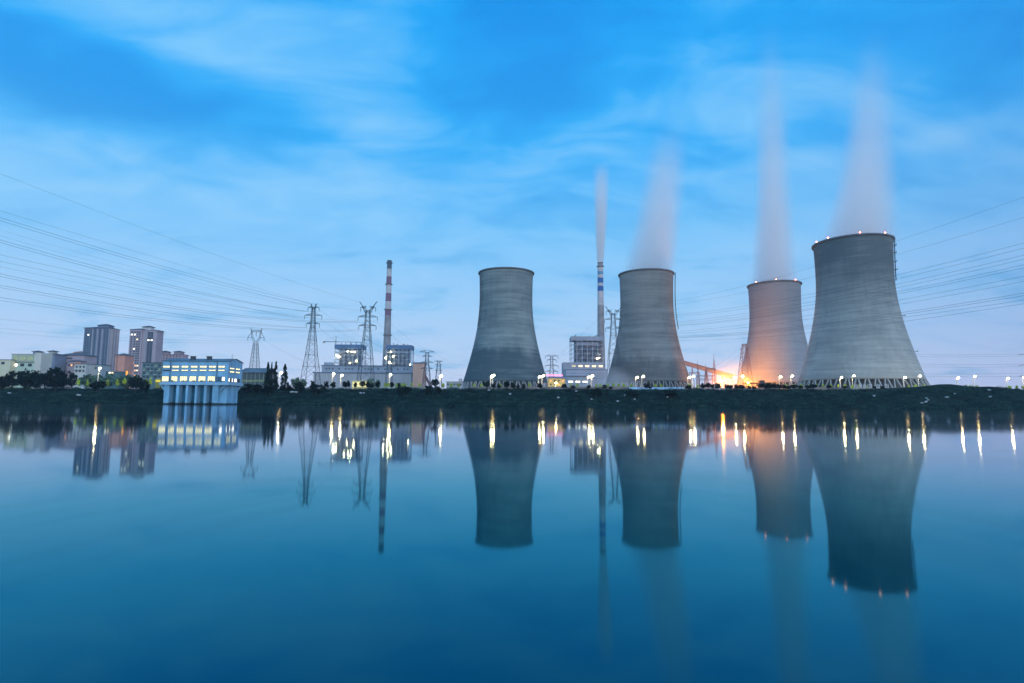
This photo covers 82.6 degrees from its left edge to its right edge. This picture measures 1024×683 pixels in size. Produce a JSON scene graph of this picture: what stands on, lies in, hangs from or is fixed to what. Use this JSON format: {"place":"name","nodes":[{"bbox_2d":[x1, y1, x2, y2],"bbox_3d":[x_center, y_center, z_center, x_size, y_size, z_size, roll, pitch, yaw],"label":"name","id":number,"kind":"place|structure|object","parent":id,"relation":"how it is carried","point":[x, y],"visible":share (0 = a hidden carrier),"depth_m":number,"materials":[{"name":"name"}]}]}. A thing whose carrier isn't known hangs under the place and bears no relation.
{"place":"outdoors","nodes":[
{"label":"outdoors","id":0,"kind":"place"},
{"bbox_2d":[5,175,352,300],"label":"power line","id":1,"kind":"object","parent":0,"point":[154,232],"visible":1,"depth_m":303.96,"materials":[{"name":"metal"}]},
{"bbox_2d":[3,274,356,321],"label":"power line","id":2,"kind":"object","parent":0,"point":[181,307],"visible":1,"depth_m":313.57,"materials":[{"name":"metal"}]},
{"bbox_2d":[159,356,242,404],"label":"pump house","id":3,"kind":"structure","parent":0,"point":[209,380],"depth_m":243.05,"materials":[{"name":"concrete"}]},
{"bbox_2d":[0,403,1023,682],"bbox_3d":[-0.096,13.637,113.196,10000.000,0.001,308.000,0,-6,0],"label":"river","id":4,"kind":"structure","parent":0,"point":[244,543],"depth_m":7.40,"materials":[{"name":"liquid"}]},
{"bbox_2d":[0,384,1023,409],"bbox_3d":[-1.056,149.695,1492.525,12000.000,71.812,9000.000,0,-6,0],"label":"ground","id":5,"kind":"structure","parent":0,"point":[797,399],"depth_m":267.46,"materials":[{"name":"green plant"}]},
{"bbox_2d":[0,378,10,388],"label":"broad tree","id":6,"kind":"object","parent":5,"relation":"on","point":[4,383],"visible":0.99,"depth_m":278.86,"materials":[{"name":"green plant"}]},
{"bbox_2d":[0,359,14,387],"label":"cream annex","id":7,"kind":"object","parent":5,"relation":"on","point":[7,365],"visible":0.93,"depth_m":515.35,"materials":[{"name":"concrete"}]},
{"bbox_2d":[4,370,19,387],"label":"broad tree","id":8,"kind":"object","parent":5,"relation":"on","point":[11,379],"visible":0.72,"depth_m":290.21,"materials":[{"name":"green plant"}]},
{"bbox_2d":[16,368,34,381],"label":"broad tree","id":9,"kind":"object","parent":5,"relation":"on","point":[23,374],"visible":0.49,"depth_m":288.10,"materials":[{"name":"green plant"}]},
{"bbox_2d":[15,377,44,389],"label":"broad tree","id":10,"kind":"object","parent":5,"relation":"on","point":[25,383],"visible":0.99,"depth_m":279.07,"materials":[{"name":"green plant"}]},
{"bbox_2d":[11,351,52,388],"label":"pale building","id":11,"kind":"structure","parent":5,"relation":"on","point":[36,361],"depth_m":520.75,"materials":[{"name":"paint"}]},
{"bbox_2d":[30,370,42,387],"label":"broad tree","id":12,"kind":"object","parent":5,"relation":"on","point":[36,374],"visible":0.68,"depth_m":288.64,"materials":[{"name":"green plant"}]},
{"bbox_2d":[39,373,52,387],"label":"broad tree","id":13,"kind":"object","parent":5,"relation":"on","point":[42,377],"visible":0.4,"depth_m":292.79,"materials":[{"name":"green plant"}]},
{"bbox_2d":[44,366,64,387],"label":"broad tree","id":14,"kind":"object","parent":5,"relation":"on","point":[57,371],"visible":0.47,"depth_m":288.82,"materials":[{"name":"green plant"}]},
{"bbox_2d":[45,374,68,390],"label":"broad tree","id":15,"kind":"object","parent":5,"relation":"on","point":[58,382],"visible":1,"depth_m":277.61,"materials":[{"name":"green plant"}]},
{"bbox_2d":[48,350,67,387],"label":"blue grey house","id":16,"kind":"structure","parent":5,"relation":"on","point":[59,360],"depth_m":566.44,"materials":[{"name":"concrete"}]},
{"bbox_2d":[67,373,77,386],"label":"broad tree","id":17,"kind":"object","parent":5,"relation":"on","point":[73,376],"visible":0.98,"depth_m":292.18,"materials":[{"name":"green plant"}]},
{"bbox_2d":[63,353,97,388],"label":"long house","id":18,"kind":"structure","parent":5,"relation":"on","point":[73,359],"depth_m":576.06,"materials":[{"name":"concrete"}]},
{"bbox_2d":[73,364,95,388],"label":"white house","id":19,"kind":"structure","parent":5,"relation":"on","point":[80,370],"depth_m":470.11,"materials":[{"name":"concrete"}]},
{"bbox_2d":[77,374,91,387],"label":"leafy tree","id":20,"kind":"object","parent":5,"relation":"on","point":[83,380],"visible":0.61,"depth_m":427.02,"materials":[{"name":"green plant"}]},
{"bbox_2d":[89,381,107,391],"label":"bush","id":21,"kind":"object","parent":5,"relation":"on","point":[96,385],"visible":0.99,"depth_m":276.28,"materials":[{"name":"green plant"}]},
{"bbox_2d":[83,324,119,370],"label":"apartment tower","id":22,"kind":"structure","parent":5,"relation":"on","point":[105,349],"depth_m":804.37,"materials":[{"name":"concrete"}]},
{"bbox_2d":[94,365,111,388],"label":"flat roofed house","id":23,"kind":"structure","parent":5,"relation":"on","point":[103,370],"depth_m":480.75,"materials":[{"name":"concrete"}]},
{"bbox_2d":[89,373,118,388],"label":"leafy tree","id":24,"kind":"object","parent":5,"relation":"on","point":[93,378],"visible":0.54,"depth_m":426.95,"materials":[{"name":"green plant"}]},
{"bbox_2d":[104,371,125,388],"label":"lit shopfront","id":25,"kind":"object","parent":5,"relation":"on","point":[118,374],"visible":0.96,"depth_m":459.59,"materials":[{"name":"paint"}]},
{"bbox_2d":[115,353,133,388],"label":"salmon house","id":26,"kind":"structure","parent":5,"relation":"on","point":[123,362],"depth_m":702.44,"materials":[{"name":"concrete"}]},
{"bbox_2d":[117,374,137,387],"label":"leafy tree","id":27,"kind":"object","parent":5,"relation":"on","point":[121,379],"visible":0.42,"depth_m":425.30,"materials":[{"name":"green plant"}]},
{"bbox_2d":[128,375,144,391],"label":"bush","id":28,"kind":"object","parent":5,"relation":"on","point":[134,382],"visible":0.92,"depth_m":275.74,"materials":[{"name":"green plant"}]},
{"bbox_2d":[139,380,149,392],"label":"bush","id":29,"kind":"object","parent":5,"relation":"on","point":[146,382],"visible":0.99,"depth_m":276.42,"materials":[{"name":"green plant"}]},
{"bbox_2d":[128,326,163,388],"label":"apartment tower","id":30,"kind":"structure","parent":5,"relation":"on","point":[141,350],"depth_m":792.80,"materials":[{"name":"concrete"}]},
{"bbox_2d":[142,362,162,388],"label":"teal flats","id":31,"kind":"structure","parent":5,"relation":"on","point":[152,371],"depth_m":449.67,"materials":[{"name":"concrete"}]},
{"bbox_2d":[155,379,161,388],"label":"lit kiosk","id":32,"kind":"object","parent":5,"relation":"on","point":[157,381],"visible":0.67,"depth_m":299.25,"materials":[{"name":"metal"}]},
{"bbox_2d":[162,351,188,361],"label":"pink house","id":33,"kind":"structure","parent":5,"relation":"on","point":[169,355],"depth_m":882.36,"materials":[{"name":"tile"}]},
{"bbox_2d":[238,383,251,391],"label":"bush","id":34,"kind":"object","parent":5,"relation":"on","point":[247,387],"visible":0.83,"depth_m":276.19,"materials":[{"name":"green plant"}]},
{"bbox_2d":[247,329,263,367],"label":"lattice pylon","id":35,"kind":"object","parent":5,"relation":"on","point":[254,345],"visible":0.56,"depth_m":522.78,"materials":[{"name":"metal"}]},
{"bbox_2d":[250,384,265,391],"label":"bush","id":36,"kind":"object","parent":5,"relation":"on","point":[256,387],"visible":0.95,"depth_m":275.97,"materials":[{"name":"green plant"}]},
{"bbox_2d":[241,368,276,388],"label":"shed","id":37,"kind":"structure","parent":5,"relation":"on","point":[253,376],"depth_m":299.60,"materials":[{"name":"concrete"}]},
{"bbox_2d":[263,362,271,386],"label":"cypress tree","id":38,"kind":"object","parent":5,"relation":"on","point":[267,379],"visible":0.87,"depth_m":299.22,"materials":[{"name":"green plant"}]},
{"bbox_2d":[263,385,277,393],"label":"bush","id":39,"kind":"object","parent":5,"relation":"on","point":[269,389],"visible":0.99,"depth_m":276.27,"materials":[{"name":"green plant"}]},
{"bbox_2d":[272,361,278,389],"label":"cypress tree","id":40,"kind":"object","parent":5,"relation":"on","point":[275,380],"visible":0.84,"depth_m":299.53,"materials":[{"name":"green plant"}]},
{"bbox_2d":[280,364,288,384],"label":"cypress tree","id":41,"kind":"object","parent":5,"relation":"on","point":[285,376],"visible":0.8,"depth_m":299.06,"materials":[{"name":"green plant"}]},
{"bbox_2d":[279,384,293,391],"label":"bush","id":42,"kind":"object","parent":5,"relation":"on","point":[284,387],"visible":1,"depth_m":276.04,"materials":[{"name":"green plant"}]},
{"bbox_2d":[290,377,299,386],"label":"leafy tree","id":43,"kind":"object","parent":5,"relation":"on","point":[294,380],"visible":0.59,"depth_m":428.62,"materials":[{"name":"green plant"}]},
{"bbox_2d":[294,382,304,392],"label":"bush","id":44,"kind":"object","parent":5,"relation":"on","point":[299,386],"visible":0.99,"depth_m":276.70,"materials":[{"name":"green plant"}]},
{"bbox_2d":[300,303,321,388],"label":"lattice pylon","id":45,"kind":"object","parent":5,"relation":"on","point":[315,322],"visible":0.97,"depth_m":473.34,"materials":[{"name":"metal"}]},
{"bbox_2d":[0,287,294,327],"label":"power line","id":46,"kind":"object","parent":45,"relation":"attached to","point":[134,310],"visible":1,"depth_m":301.27,"materials":[{"name":"metal"}]},
{"bbox_2d":[1,285,303,327],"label":"power line","id":47,"kind":"object","parent":45,"relation":"attached to","point":[145,309],"visible":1,"depth_m":312.44,"materials":[{"name":"metal"}]},
{"bbox_2d":[3,255,303,319],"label":"power line","id":48,"kind":"object","parent":45,"relation":"attached to","point":[144,286],"visible":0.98,"depth_m":309.89,"materials":[{"name":"metal"}]},
{"bbox_2d":[2,240,305,311],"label":"power line","id":49,"kind":"object","parent":45,"relation":"attached to","point":[143,278],"visible":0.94,"depth_m":312.11,"materials":[{"name":"metal"}]},
{"bbox_2d":[0,242,309,311],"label":"power line","id":50,"kind":"object","parent":45,"relation":"attached to","point":[145,281],"visible":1,"depth_m":308.90,"materials":[{"name":"metal"}]},
{"bbox_2d":[3,221,307,305],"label":"power line","id":51,"kind":"object","parent":45,"relation":"attached to","point":[147,264],"visible":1,"depth_m":317.83,"materials":[{"name":"metal"}]},
{"bbox_2d":[0,217,312,303],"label":"power line","id":52,"kind":"object","parent":45,"relation":"attached to","point":[149,262],"visible":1,"depth_m":312.62,"materials":[{"name":"metal"}]},
{"bbox_2d":[0,261,313,318],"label":"power line","id":53,"kind":"object","parent":45,"relation":"attached to","point":[152,291],"visible":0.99,"depth_m":315.18,"materials":[{"name":"metal"}]},
{"bbox_2d":[307,384,326,394],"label":"bush","id":54,"kind":"object","parent":5,"relation":"on","point":[314,389],"visible":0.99,"depth_m":270.17,"materials":[{"name":"green plant"}]},
{"bbox_2d":[334,342,366,364],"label":"boiler house","id":55,"kind":"structure","parent":5,"relation":"on","point":[346,356],"depth_m":853.87,"materials":[{"name":"metal"}]},
{"bbox_2d":[352,381,367,389],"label":"yellow lit wall","id":56,"kind":"structure","parent":5,"relation":"on","point":[358,384],"depth_m":398.89,"materials":[{"name":"yellow"}]},
{"bbox_2d":[313,362,412,388],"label":"turbine hall","id":57,"kind":"structure","parent":5,"relation":"on","point":[402,374],"depth_m":814.36,"materials":[{"name":"paint"}]},
{"bbox_2d":[356,301,377,387],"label":"lattice pylon","id":58,"kind":"object","parent":5,"relation":"on","point":[369,321],"visible":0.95,"depth_m":458.61,"materials":[{"name":"metal"}]},
{"bbox_2d":[0,297,288,329],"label":"power line","id":59,"kind":"object","parent":58,"relation":"attached to","point":[142,317],"visible":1,"depth_m":292.07,"materials":[{"name":"metal"}]},
{"bbox_2d":[0,300,371,331],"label":"power line","id":60,"kind":"object","parent":58,"relation":"attached to","point":[214,326],"visible":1,"depth_m":329.75,"materials":[{"name":"metal"}]},
{"bbox_2d":[1,276,375,322],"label":"power line","id":61,"kind":"object","parent":58,"relation":"attached to","point":[202,312],"visible":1,"depth_m":323.56,"materials":[{"name":"metal"}]},
{"bbox_2d":[382,260,392,365],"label":"chimney","id":62,"kind":"object","parent":5,"relation":"on","point":[387,326],"visible":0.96,"depth_m":905.60,"materials":[{"name":"concrete"}]},
{"bbox_2d":[385,353,392,384],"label":"lattice pylon","id":63,"kind":"object","parent":5,"relation":"on","point":[391,358],"visible":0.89,"depth_m":661.74,"materials":[{"name":"metal"}]},
{"bbox_2d":[385,343,413,365],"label":"boiler house","id":64,"kind":"structure","parent":5,"relation":"on","point":[401,353],"depth_m":853.28,"materials":[{"name":"metal"}]},
{"bbox_2d":[396,385,412,394],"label":"bush","id":65,"kind":"object","parent":5,"relation":"on","point":[404,389],"visible":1,"depth_m":270.02,"materials":[{"name":"green plant"}]},
{"bbox_2d":[413,362,433,389],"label":"transfer tower","id":66,"kind":"structure","parent":5,"relation":"on","point":[418,375],"depth_m":799.81,"materials":[{"name":"metal"}]},
{"bbox_2d":[420,350,433,386],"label":"lattice pylon","id":67,"kind":"object","parent":5,"relation":"on","point":[428,356],"visible":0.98,"depth_m":639.98,"materials":[{"name":"grey metal"}]},
{"bbox_2d":[425,385,433,393],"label":"bush","id":68,"kind":"object","parent":5,"relation":"on","point":[428,389],"visible":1,"depth_m":270.46,"materials":[{"name":"green plant"}]},
{"bbox_2d":[434,360,442,388],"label":"lattice pylon","id":69,"kind":"object","parent":5,"relation":"on","point":[437,370],"visible":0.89,"depth_m":759.37,"materials":[{"name":"metal"}]},
{"bbox_2d":[446,378,462,388],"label":"site office","id":70,"kind":"structure","parent":5,"relation":"on","point":[454,383],"depth_m":419.02,"materials":[{"name":"paint"}]},
{"bbox_2d":[463,267,547,388],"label":"cooling tower","id":71,"kind":"structure","parent":5,"relation":"on","point":[505,347],"depth_m":578.81,"materials":[{"name":"concrete"}]},
{"bbox_2d":[471,387,628,389],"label":"boundary wall","id":72,"kind":"structure","parent":5,"relation":"on","point":[614,388],"depth_m":299.15,"materials":[{"name":"concrete"}]},
{"bbox_2d":[545,354,558,376],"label":"lattice pylon","id":73,"kind":"object","parent":5,"relation":"on","point":[550,364],"visible":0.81,"depth_m":699.76,"materials":[{"name":"grey metal"}]},
{"bbox_2d":[547,377,565,386],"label":"yellow building","id":74,"kind":"structure","parent":5,"relation":"on","point":[556,381],"depth_m":469.14,"materials":[{"name":"paint"}]},
{"bbox_2d":[562,362,606,386],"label":"switch hall","id":75,"kind":"structure","parent":5,"relation":"on","point":[575,373],"depth_m":791.84,"materials":[{"name":"paint"}]},
{"bbox_2d":[569,335,602,362],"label":"boiler house","id":76,"kind":"structure","parent":5,"relation":"on","point":[586,349],"depth_m":835.31,"materials":[{"name":"metal"}]},
{"bbox_2d":[591,388,602,396],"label":"bush","id":77,"kind":"object","parent":5,"relation":"on","point":[597,392],"visible":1,"depth_m":270.14,"materials":[{"name":"green plant"}]},
{"bbox_2d":[596,262,604,368],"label":"chimney","id":78,"kind":"object","parent":5,"relation":"on","point":[600,309],"visible":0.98,"depth_m":855.99,"materials":[{"name":"concrete"}]},
{"bbox_2d":[604,306,621,384],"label":"lattice pylon","id":79,"kind":"object","parent":5,"relation":"on","point":[615,319],"visible":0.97,"depth_m":564.23,"materials":[{"name":"metal"}]},
{"bbox_2d":[624,200,1014,306],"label":"power line","id":80,"kind":"object","parent":79,"relation":"attached to","point":[828,262],"visible":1,"depth_m":283.09,"materials":[{"name":"metal"}]},
{"bbox_2d":[621,296,1018,336],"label":"power line","id":81,"kind":"object","parent":79,"relation":"attached to","point":[859,320],"visible":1,"depth_m":265.07,"materials":[{"name":"metal"}]},
{"bbox_2d":[621,304,1019,339],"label":"power line","id":82,"kind":"object","parent":79,"relation":"attached to","point":[864,326],"visible":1,"depth_m":257.48,"materials":[{"name":"metal"}]},
{"bbox_2d":[621,248,1022,316],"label":"power line","id":83,"kind":"object","parent":79,"relation":"attached to","point":[853,288],"visible":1,"depth_m":264.59,"materials":[{"name":"metal"}]},
{"bbox_2d":[623,243,1022,315],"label":"power line","id":84,"kind":"object","parent":79,"relation":"attached to","point":[846,286],"visible":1,"depth_m":270.66,"materials":[{"name":"metal"}]},
{"bbox_2d":[626,268,1020,326],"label":"power line","id":85,"kind":"object","parent":79,"relation":"attached to","point":[846,303],"visible":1,"depth_m":268.13,"materials":[{"name":"metal"}]},
{"bbox_2d":[629,293,1021,335],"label":"power line","id":86,"kind":"object","parent":79,"relation":"attached to","point":[860,318],"visible":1,"depth_m":257.46,"materials":[{"name":"metal"}]},
{"bbox_2d":[629,300,1021,337],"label":"power line","id":87,"kind":"object","parent":79,"relation":"attached to","point":[837,325],"visible":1,"depth_m":273.75,"materials":[{"name":"metal"}]},
{"bbox_2d":[660,259,1022,324],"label":"power line","id":88,"kind":"object","parent":79,"relation":"attached to","point":[855,296],"visible":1,"depth_m":265.50,"materials":[{"name":"metal"}]},
{"bbox_2d":[661,276,1023,332],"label":"power line","id":89,"kind":"object","parent":79,"relation":"attached to","point":[862,306],"visible":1,"depth_m":259.83,"materials":[{"name":"metal"}]},
{"bbox_2d":[669,265,1020,325],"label":"power line","id":90,"kind":"object","parent":79,"relation":"attached to","point":[858,299],"visible":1,"depth_m":263.65,"materials":[{"name":"metal"}]},
{"bbox_2d":[674,281,1023,333],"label":"power line","id":91,"kind":"object","parent":79,"relation":"attached to","point":[857,311],"visible":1,"depth_m":264.02,"materials":[{"name":"metal"}]},
{"bbox_2d":[627,390,638,397],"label":"bush","id":92,"kind":"object","parent":5,"relation":"on","point":[631,393],"visible":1,"depth_m":270.59,"materials":[{"name":"green plant"}]},
{"bbox_2d":[605,268,693,388],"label":"cooling tower","id":93,"kind":"structure","parent":5,"relation":"on","point":[659,360],"depth_m":591.16,"materials":[{"name":"grey concrete"}]},
{"bbox_2d":[629,387,684,389],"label":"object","id":94,"kind":"structure","parent":5,"relation":"on","point":[658,388],"depth_m":298.97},
{"bbox_2d":[663,390,678,398],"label":"bush","id":95,"kind":"object","parent":5,"relation":"on","point":[670,393],"visible":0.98,"depth_m":269.61,"materials":[{"name":"green plant"}]},
{"bbox_2d":[684,361,735,387],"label":"coal conveyor","id":96,"kind":"object","parent":5,"relation":"on","point":[717,372],"visible":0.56,"depth_m":679.79,"materials":[{"name":"red metal"}]},
{"bbox_2d":[702,388,776,389],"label":"boundary wall","id":97,"kind":"structure","parent":5,"relation":"on","point":[733,388],"depth_m":301.18,"materials":[{"name":"concrete"}]},
{"bbox_2d":[737,344,753,385],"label":"lattice pylon","id":98,"kind":"object","parent":5,"relation":"on","point":[741,349],"visible":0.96,"depth_m":576.29,"materials":[{"name":"grey metal"}]},
{"bbox_2d":[742,380,771,387],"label":"canopy","id":99,"kind":"object","parent":5,"relation":"on","point":[761,381],"visible":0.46,"depth_m":559.89,"materials":[{"name":"metal"}]},
{"bbox_2d":[738,279,807,388],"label":"cooling tower","id":100,"kind":"structure","parent":5,"relation":"on","point":[774,356],"depth_m":645.93,"materials":[{"name":"concrete"}]},
{"bbox_2d":[796,387,842,389],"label":"boundary wall","id":101,"kind":"structure","parent":5,"relation":"on","point":[823,388],"depth_m":299.23,"materials":[{"name":"concrete"}]},
{"bbox_2d":[797,232,929,389],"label":"cooling tower","id":102,"kind":"structure","parent":5,"relation":"on","point":[883,354],"depth_m":442.94,"materials":[{"name":"concrete"}]},
{"bbox_2d":[854,384,888,387],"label":"character sign","id":103,"kind":"object","parent":5,"relation":"on","point":[860,385],"visible":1,"depth_m":277.38,"materials":[{"name":"white paint"}]},
{"bbox_2d":[0,0,1023,389],"label":"sky","id":104,"kind":"structure","parent":0,"point":[308,145],"materials":[{"name":"blue"}]},
{"bbox_2d":[642,218,1019,307],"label":"power line","id":105,"kind":"object","parent":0,"point":[856,265],"visible":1,"depth_m":262.66,"materials":[{"name":"metal"}]},
{"bbox_2d":[653,255,1022,323],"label":"power line","id":106,"kind":"object","parent":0,"point":[853,293],"visible":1,"depth_m":267.10,"materials":[{"name":"metal"}]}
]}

